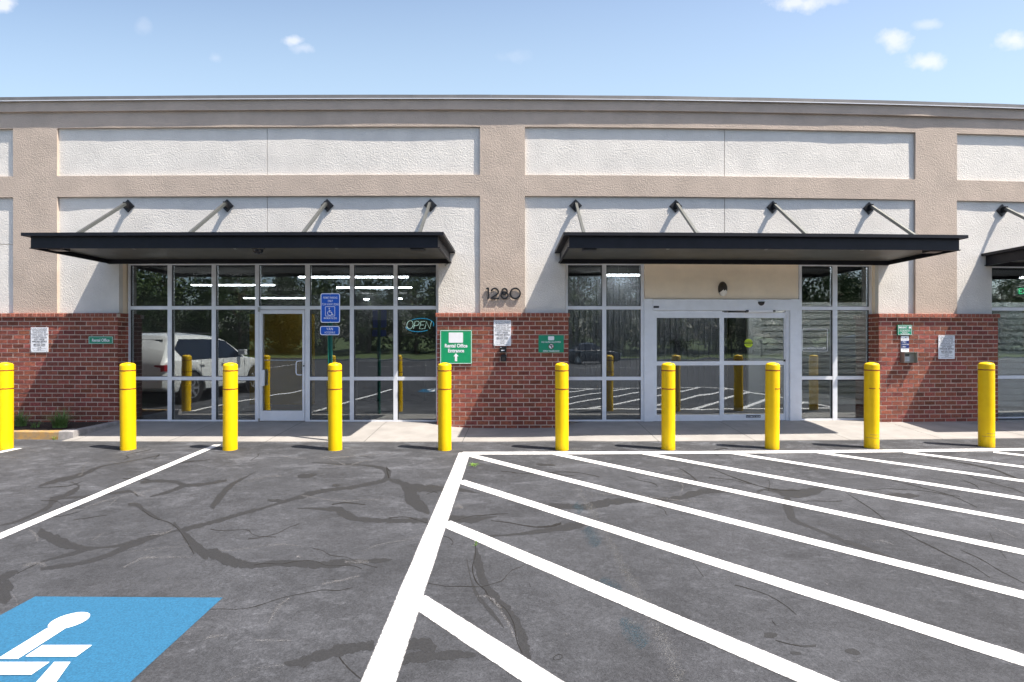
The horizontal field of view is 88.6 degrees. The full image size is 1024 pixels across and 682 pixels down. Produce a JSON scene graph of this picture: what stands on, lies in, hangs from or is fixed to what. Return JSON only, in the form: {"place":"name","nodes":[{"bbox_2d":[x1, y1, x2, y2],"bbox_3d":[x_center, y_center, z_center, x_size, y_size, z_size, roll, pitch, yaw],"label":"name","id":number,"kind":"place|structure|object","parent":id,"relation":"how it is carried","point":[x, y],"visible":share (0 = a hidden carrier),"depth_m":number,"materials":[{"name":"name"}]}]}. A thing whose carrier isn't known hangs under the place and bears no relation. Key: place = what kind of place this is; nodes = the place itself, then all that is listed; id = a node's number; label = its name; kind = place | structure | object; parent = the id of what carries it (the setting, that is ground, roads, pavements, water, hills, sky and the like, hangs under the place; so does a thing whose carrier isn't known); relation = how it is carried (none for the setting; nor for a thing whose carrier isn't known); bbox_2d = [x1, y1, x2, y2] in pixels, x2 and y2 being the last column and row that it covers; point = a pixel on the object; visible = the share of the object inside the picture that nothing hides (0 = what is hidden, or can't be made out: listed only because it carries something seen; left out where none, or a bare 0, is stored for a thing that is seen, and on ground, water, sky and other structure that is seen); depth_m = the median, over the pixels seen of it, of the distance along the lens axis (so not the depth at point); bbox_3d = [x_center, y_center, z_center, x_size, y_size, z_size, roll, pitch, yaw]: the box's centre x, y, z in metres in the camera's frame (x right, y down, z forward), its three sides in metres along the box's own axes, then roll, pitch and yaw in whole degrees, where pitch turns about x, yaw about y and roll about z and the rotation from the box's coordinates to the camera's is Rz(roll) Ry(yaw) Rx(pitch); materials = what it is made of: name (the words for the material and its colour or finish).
{"place":"outdoors","nodes":[
{"label":"outdoors","id":0,"kind":"place"},
{"bbox_2d":[14,421,106,429],"bbox_3d":[-11.610,1.581,9.848,7.780,0.056,1.344,0,0,0],"label":"soil bed","id":1,"kind":"object","parent":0,"point":[48,425],"visible":0.35,"depth_m":9.80,"materials":[{"name":"brown soil"}]},
{"bbox_2d":[14,407,33,426],"bbox_3d":[-9.106,1.393,9.777,0.646,0.373,0.686,0,0,0],"label":"grass clump","id":2,"kind":"object","parent":1,"relation":"on","point":[19,421],"visible":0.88,"depth_m":9.72,"materials":[{"name":"green plant"}]},
{"bbox_2d":[29,419,40,427],"bbox_3d":[-8.714,1.495,9.553,0.421,0.171,0.491,0,0,0],"label":"grass clump","id":3,"kind":"object","parent":1,"relation":"on","point":[35,424],"visible":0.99,"depth_m":9.60,"materials":[{"name":"green plant"}]},
{"bbox_2d":[33,406,87,427],"bbox_3d":[-8.244,1.374,9.604,1.068,0.413,0.939,0,0,0],"label":"grass clump","id":4,"kind":"object","parent":1,"relation":"on","point":[60,422],"visible":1,"depth_m":9.57,"materials":[{"name":"green plant"}]},
{"bbox_2d":[0,424,1023,681],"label":"parking lot","id":5,"kind":"structure","parent":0,"point":[580,630],"depth_m":4.16,"materials":[{"name":"grey asphalt"}]},
{"bbox_2d":[0,362,13,449],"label":"bollard","id":6,"kind":"object","parent":5,"relation":"on","point":[6,405],"visible":1,"depth_m":8.22,"materials":[{"name":"yellow plastic"}]},
{"bbox_2d":[0,448,20,452],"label":"parking line","id":7,"kind":"object","parent":5,"relation":"on","point":[9,450],"visible":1,"depth_m":8.14,"materials":[{"name":"paint"}]},
{"bbox_2d":[14,430,60,439],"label":"yellow kerb","id":8,"kind":"structure","parent":5,"relation":"on","point":[34,434],"depth_m":9.08,"materials":[{"name":"yellow concrete"}]},
{"bbox_2d":[58,429,83,439],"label":"corner kerb","id":9,"kind":"structure","parent":5,"relation":"on","point":[67,434],"depth_m":9.07,"materials":[{"name":"concrete"}]},
{"bbox_2d":[78,421,119,435],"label":"side kerb","id":10,"kind":"structure","parent":5,"relation":"on","point":[90,429],"depth_m":9.66,"materials":[{"name":"concrete"}]},
{"bbox_2d":[0,445,218,538],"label":"parking line","id":11,"kind":"object","parent":5,"relation":"on","point":[49,515],"visible":1,"depth_m":5.70,"materials":[{"name":"paint"}]},
{"bbox_2d":[0,596,221,681],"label":"blue square","id":12,"kind":"structure","parent":5,"relation":"on","point":[128,639],"depth_m":3.08,"materials":[{"name":"paint"}]},
{"bbox_2d":[0,612,90,681],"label":"wheelchair symbol","id":13,"kind":"object","parent":12,"relation":"on","point":[54,672],"visible":1,"depth_m":2.86,"materials":[{"name":"paint"}]},
{"bbox_2d":[119,362,135,450],"bbox_3d":[-6.026,1.020,8.238,0.212,1.366,0.212,0,0,3],"label":"bollard","id":14,"kind":"object","parent":5,"relation":"on","point":[127,379],"visible":1,"depth_m":8.16,"materials":[{"name":"yellow plastic"}]},
{"bbox_2d":[223,363,237,450],"bbox_3d":[-4.411,1.020,8.221,0.212,1.366,0.212,0,0,-5],"label":"bollard","id":15,"kind":"object","parent":5,"relation":"on","point":[230,406],"visible":1,"depth_m":8.14,"materials":[{"name":"yellow plastic"}]},
{"bbox_2d":[328,363,341,450],"bbox_3d":[-2.768,1.020,8.212,0.212,1.366,0.212,0,0,-4],"label":"bollard","id":16,"kind":"object","parent":5,"relation":"on","point":[334,406],"visible":1,"depth_m":8.12,"materials":[{"name":"yellow plastic"}]},
{"bbox_2d":[361,453,469,681],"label":"hatch side line","id":17,"kind":"object","parent":5,"relation":"on","point":[384,664],"visible":1,"depth_m":3.53,"materials":[{"name":"paint"}]},
{"bbox_2d":[438,363,451,450],"bbox_3d":[-1.053,1.020,8.214,0.212,1.366,0.212,0,0,0],"label":"bollard","id":18,"kind":"object","parent":5,"relation":"on","point":[444,406],"visible":1,"depth_m":8.12,"materials":[{"name":"yellow plastic"}]},
{"bbox_2d":[0,455,919,667],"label":"crack seal","id":19,"kind":"object","parent":5,"relation":"on","point":[412,499],"visible":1,"depth_m":4.52,"materials":[{"name":"black asphalt"}]},
{"bbox_2d":[407,595,563,681],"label":"hatch stripe","id":20,"kind":"object","parent":5,"relation":"on","point":[513,662],"visible":1,"depth_m":2.94,"materials":[{"name":"paint"}]},
{"bbox_2d":[7,448,1009,681],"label":"pale scuffs","id":21,"kind":"object","parent":5,"relation":"on","point":[373,546],"visible":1,"depth_m":4.38,"materials":[{"name":"grey asphalt"}]},
{"bbox_2d":[0,95,1023,428],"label":"building","id":22,"kind":"structure","parent":5,"relation":"on","point":[502,181],"depth_m":10.35,"materials":[{"name":"beige paint"}]},
{"bbox_2d":[31,327,47,351],"bbox_3d":[-9.198,-0.024,10.218,0.343,0.482,0.013,0,0,1],"label":"towing notice","id":23,"kind":"object","parent":22,"relation":"attached to","point":[39,339],"visible":1,"depth_m":10.22,"materials":[{"name":"white"}]},
{"bbox_2d":[88,336,112,343],"bbox_3d":[-7.983,-0.017,10.194,0.483,0.150,0.010,0,0,1],"label":"rental office sign","id":24,"kind":"object","parent":22,"relation":"attached to","point":[100,339],"visible":1,"depth_m":10.19,"materials":[{"name":"green plastic"}]},
{"bbox_2d":[190,283,274,285],"bbox_3d":[-7.857,-1.690,14.785,2.337,0.260,0.100,0,0,0],"label":"strip light","id":25,"kind":"object","parent":22,"relation":"hanging from","point":[232,284],"visible":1,"depth_m":14.75,"materials":[{"name":"white plastic"}]},
{"bbox_2d":[21,199,454,263],"bbox_3d":[-4.550,-2.136,9.386,6.888,1.260,1.811,0,0,0],"label":"canopy","id":26,"kind":"object","parent":22,"relation":"attached to","point":[192,246],"visible":1,"depth_m":8.94,"materials":[{"name":"metal"}]},
{"bbox_2d":[251,248,264,253],"bbox_3d":[-4.312,-1.536,8.912,0.220,0.115,0.220,0,0,0],"label":"dome camera","id":27,"kind":"object","parent":26,"relation":"attached to","point":[258,250],"visible":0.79,"depth_m":8.86,"materials":[{"name":"paint"}]},
{"bbox_2d":[243,297,304,298],"bbox_3d":[-8.713,-1.690,19.281,2.295,0.260,0.100,0,0,0],"label":"strip light","id":28,"kind":"object","parent":22,"relation":"hanging from","point":[276,297],"visible":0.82,"depth_m":19.23,"materials":[{"name":"white plastic"}]},
{"bbox_2d":[258,307,304,420],"bbox_3d":[-4.582,0.463,10.452,0.927,2.269,0.212,0,0,0],"label":"office door","id":29,"kind":"structure","parent":22,"relation":"in","point":[263,415],"depth_m":10.43,"materials":[{"name":"metal"}]},
{"bbox_2d":[298,275,408,277],"bbox_3d":[-3.903,-1.690,12.929,2.709,0.260,0.100,0,0,0],"label":"strip light","id":30,"kind":"object","parent":22,"relation":"hanging from","point":[356,276],"visible":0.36,"depth_m":12.89,"materials":[{"name":"white plastic"}]},
{"bbox_2d":[336,286,411,287],"bbox_3d":[-3.885,-1.690,15.479,2.580,0.260,0.100,0,0,0],"label":"strip light","id":31,"kind":"object","parent":22,"relation":"hanging from","point":[373,286],"visible":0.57,"depth_m":15.44,"materials":[{"name":"white plastic"}]},
{"bbox_2d":[355,359,432,400],"bbox_3d":[-3.200,1.055,14.250,2.000,1.090,0.700,0,0,0],"label":"reception desk","id":32,"kind":"object","parent":22,"relation":"on","point":[383,390],"visible":0.82,"depth_m":13.95,"materials":[{"name":"black"}]},
{"bbox_2d":[406,318,433,331],"bbox_3d":[-1.847,-0.320,10.510,0.574,0.280,0.017,0,0,0],"label":"neon open sign","id":33,"kind":"object","parent":22,"relation":"attached to","point":[420,324],"visible":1,"depth_m":10.51,"materials":[{"name":"blue glass"}]},
{"bbox_2d":[440,330,471,363],"bbox_3d":[-1.079,0.116,10.126,0.617,0.655,0.020,0,0,0],"label":"rental entrance sign","id":34,"kind":"object","parent":22,"relation":"attached to","point":[455,346],"visible":0.98,"depth_m":10.12,"materials":[{"name":"green plastic"}]},
{"bbox_2d":[494,320,510,345],"bbox_3d":[-0.186,-0.154,10.135,0.335,0.492,0.013,0,0,0],"label":"towing notice","id":35,"kind":"object","parent":22,"relation":"attached to","point":[502,332],"visible":1,"depth_m":10.13,"materials":[{"name":"white"}]},
{"bbox_2d":[486,287,520,298],"bbox_3d":[-0.167,-0.922,10.180,0.680,0.230,0.042,0,0,0],"label":"house number","id":36,"kind":"object","parent":22,"relation":"attached to","point":[503,293],"visible":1,"depth_m":10.16,"materials":[{"name":"black metal"}]},
{"bbox_2d":[500,346,506,351],"bbox_3d":[-0.171,0.163,10.119,0.130,0.115,0.060,0,0,0],"label":"door bell box","id":37,"kind":"object","parent":22,"relation":"attached to","point":[503,348],"visible":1,"depth_m":10.09,"materials":[{"name":"black metal"}]},
{"bbox_2d":[501,355,505,360],"bbox_3d":[-0.163,0.329,10.113,0.106,0.130,0.072,0,0,0],"label":"key lock box","id":38,"kind":"object","parent":22,"relation":"attached to","point":[503,357],"visible":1,"depth_m":10.08,"materials":[{"name":"black metal"}]},
{"bbox_2d":[538,335,563,351],"bbox_3d":[0.756,0.056,10.144,0.489,0.333,0.015,0,0,-1],"label":"weapons ban sign","id":39,"kind":"object","parent":22,"relation":"attached to","point":[550,343],"visible":1,"depth_m":10.14,"materials":[{"name":"green metal"}]},
{"bbox_2d":[565,264,643,420],"bbox_3d":[1.849,0.016,10.506,1.566,3.167,0.102,0,0,-1],"label":"side window","id":40,"kind":"structure","parent":22,"relation":"in","point":[603,378],"depth_m":10.47,"materials":[{"name":"metal"}]},
{"bbox_2d":[607,266,639,275],"bbox_3d":[2.656,-1.690,12.536,0.824,0.260,0.100,0,0,0],"label":"strip light","id":41,"kind":"object","parent":22,"relation":"hanging from","point":[618,273],"visible":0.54,"depth_m":12.50,"materials":[{"name":"white plastic"}]},
{"bbox_2d":[644,299,799,420],"bbox_3d":[4.213,0.388,10.553,3.170,2.458,0.251,0,0,-2],"label":"sliding door","id":42,"kind":"structure","parent":22,"relation":"in","point":[654,309],"depth_m":10.51,"materials":[{"name":"metal"}]},
{"bbox_2d":[718,282,726,295],"bbox_3d":[4.220,-1.045,10.475,0.184,0.295,0.108,0,0,0],"label":"wall lamp","id":43,"kind":"object","parent":22,"relation":"attached to","point":[722,288],"visible":1,"depth_m":10.45,"materials":[{"name":"brown metal"}]},
{"bbox_2d":[744,339,752,347],"bbox_3d":[4.770,0.045,10.586,0.180,0.175,0.004,0,0,-2],"label":"caution sticker","id":44,"kind":"object","parent":22,"relation":"attached to","point":[748,343],"visible":1,"depth_m":10.59,"materials":[{"name":"yellow plastic"}]},
{"bbox_2d":[555,199,967,264],"bbox_3d":[4.216,-2.136,9.473,6.829,1.260,1.782,0,0,-2],"label":"canopy","id":45,"kind":"object","parent":22,"relation":"attached to","point":[803,247],"visible":1,"depth_m":8.86,"materials":[{"name":"metal"}]},
{"bbox_2d":[761,310,865,403],"bbox_3d":[7.430,0.349,12.885,2.940,2.402,0.070,0,0,0],"label":"rollup door","id":46,"kind":"structure","parent":22,"relation":"in","point":[851,325],"depth_m":12.85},
{"bbox_2d":[798,265,871,419],"bbox_3d":[6.562,0.016,10.672,1.546,3.167,0.102,0,0,-3],"label":"side window","id":47,"kind":"structure","parent":22,"relation":"in","point":[833,308],"depth_m":10.62,"materials":[{"name":"metal"}]},
{"bbox_2d":[897,325,911,334],"bbox_3d":[7.763,-0.217,10.387,0.296,0.202,0.031,0,0,-3],"label":"emergency sign","id":48,"kind":"object","parent":22,"relation":"attached to","point":[904,329],"visible":1,"depth_m":10.37,"materials":[{"name":"green plastic"}]},
{"bbox_2d":[900,336,908,351],"bbox_3d":[7.776,0.058,10.394,0.165,0.318,0.018,0,0,-3],"label":"instruction card","id":49,"kind":"object","parent":22,"relation":"attached to","point":[904,343],"visible":1,"depth_m":10.39,"materials":[{"name":"white"}]},
{"bbox_2d":[900,352,917,362],"bbox_3d":[7.822,0.322,10.340,0.269,0.215,0.158,0,0,0],"label":"keypad","id":50,"kind":"object","parent":22,"relation":"attached to","point":[908,357],"visible":1,"depth_m":10.35,"materials":[{"name":"metal"}]},
{"bbox_2d":[938,335,954,358],"bbox_3d":[8.649,0.123,10.449,0.342,0.468,0.013,0,0,-4],"label":"towing notice","id":51,"kind":"object","parent":22,"relation":"attached to","point":[946,346],"visible":1,"depth_m":10.45,"materials":[{"name":"white metal"}]},
{"bbox_2d":[981,204,1023,266],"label":"canopy","id":52,"kind":"object","parent":22,"relation":"attached to","point":[1012,257],"visible":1,"depth_m":10.35,"materials":[{"name":"metal"}]},
{"bbox_2d":[17,454,1023,678],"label":"asphalt crack","id":53,"kind":"object","parent":5,"relation":"on","point":[556,524],"visible":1,"depth_m":4.89,"materials":[{"name":"black asphalt"}]},
{"bbox_2d":[41,448,1022,613],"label":"hairline crack","id":54,"kind":"object","parent":5,"relation":"on","point":[494,514],"visible":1,"depth_m":5.05,"materials":[{"name":"black asphalt"}]},
{"bbox_2d":[555,363,568,450],"bbox_3d":[0.781,1.020,8.224,0.212,1.366,0.212,0,0,4],"label":"bollard","id":55,"kind":"object","parent":5,"relation":"on","point":[561,410],"visible":1,"depth_m":8.13,"materials":[{"name":"yellow plastic"}]},
{"bbox_2d":[574,502,647,648],"bbox_3d":[0.689,1.699,4.237,0.210,0.001,2.742,0,0,-1],"label":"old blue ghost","id":56,"kind":"object","parent":5,"relation":"on","point":[614,586],"visible":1,"depth_m":3.63,"materials":[{"name":"paint"}]},
{"bbox_2d":[577,489,682,674],"bbox_3d":[0.811,1.699,4.369,0.239,0.001,3.543,0,0,0],"label":"old line ghost","id":57,"kind":"object","parent":5,"relation":"on","point":[634,591],"visible":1,"depth_m":3.56,"materials":[{"name":"white paint"}]},
{"bbox_2d":[438,521,837,681],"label":"hatch stripe","id":58,"kind":"object","parent":5,"relation":"on","point":[783,667],"visible":1,"depth_m":3.26,"materials":[{"name":"paint"}]},
{"bbox_2d":[661,362,674,449],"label":"bollard","id":59,"kind":"object","parent":5,"relation":"on","point":[667,405],"visible":1,"depth_m":8.17,"materials":[{"name":"yellow plastic"}]},
{"bbox_2d":[456,480,1023,665],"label":"hatch stripe","id":60,"kind":"object","parent":5,"relation":"on","point":[1009,655],"visible":1,"depth_m":3.61,"materials":[{"name":"paint"}]},
{"bbox_2d":[462,448,1023,453],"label":"parking line","id":61,"kind":"object","parent":5,"relation":"on","point":[797,451],"visible":1,"depth_m":8.05,"materials":[{"name":"paint"}]},
{"bbox_2d":[467,454,1023,598],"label":"hatch stripe","id":62,"kind":"object","parent":5,"relation":"on","point":[948,575],"visible":1,"depth_m":4.52,"materials":[{"name":"paint"}]},
{"bbox_2d":[765,362,779,449],"bbox_3d":[4.118,1.020,8.304,0.212,1.366,0.212,0,0,7],"label":"bollard","id":63,"kind":"object","parent":5,"relation":"on","point":[772,403],"visible":1,"depth_m":8.22,"materials":[{"name":"yellow plastic"}]},
{"bbox_2d":[553,454,1023,554],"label":"hatch stripe","id":64,"kind":"object","parent":5,"relation":"on","point":[941,534],"visible":1,"depth_m":5.25,"materials":[{"name":"paint"}]},
{"bbox_2d":[644,454,1023,522],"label":"hatch stripe","id":65,"kind":"object","parent":5,"relation":"on","point":[877,495],"visible":1,"depth_m":5.92,"materials":[{"name":"paint"}]},
{"bbox_2d":[864,362,879,448],"bbox_3d":[5.732,1.020,8.368,0.212,1.366,0.212,0,0,-1],"label":"bollard","id":66,"kind":"object","parent":5,"relation":"on","point":[871,405],"visible":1,"depth_m":8.29,"materials":[{"name":"yellow plastic"}]},
{"bbox_2d":[731,453,1023,499],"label":"hatch stripe","id":67,"kind":"object","parent":5,"relation":"on","point":[915,481],"visible":1,"depth_m":6.52,"materials":[{"name":"paint"}]},
{"bbox_2d":[820,453,1023,481],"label":"hatch stripe","id":68,"kind":"object","parent":5,"relation":"on","point":[977,474],"visible":1,"depth_m":7.04,"materials":[{"name":"paint"}]},
{"bbox_2d":[903,452,1023,467],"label":"hatch stripe","id":69,"kind":"object","parent":5,"relation":"on","point":[965,459],"visible":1,"depth_m":7.51,"materials":[{"name":"paint"}]},
{"bbox_2d":[978,362,994,447],"bbox_3d":[7.654,1.020,8.471,0.212,1.366,0.212,0,0,-5],"label":"bollard","id":70,"kind":"object","parent":5,"relation":"on","point":[986,404],"visible":1,"depth_m":8.39,"materials":[{"name":"yellow plastic"}]},
{"bbox_2d":[993,451,1023,455],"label":"hatch stripe","id":71,"kind":"object","parent":5,"relation":"on","point":[1008,453],"visible":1,"depth_m":7.92,"materials":[{"name":"paint"}]},
{"bbox_2d":[0,0,1023,104],"label":"sky","id":72,"kind":"structure","parent":0,"point":[959,51],"materials":[{"name":"blue"}]},
{"bbox_2d":[62,417,1023,441],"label":"sidewalk","id":73,"kind":"structure","parent":0,"point":[579,431],"depth_m":9.53,"materials":[{"name":"concrete"}]},
{"bbox_2d":[320,293,339,363],"bbox_3d":[-3.066,0.458,8.870,0.338,2.524,0.063,0,0,0],"label":"parking sign","id":74,"kind":"object","parent":73,"relation":"on","point":[330,309],"visible":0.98,"depth_m":8.85,"materials":[{"name":"metal"}]}
]}

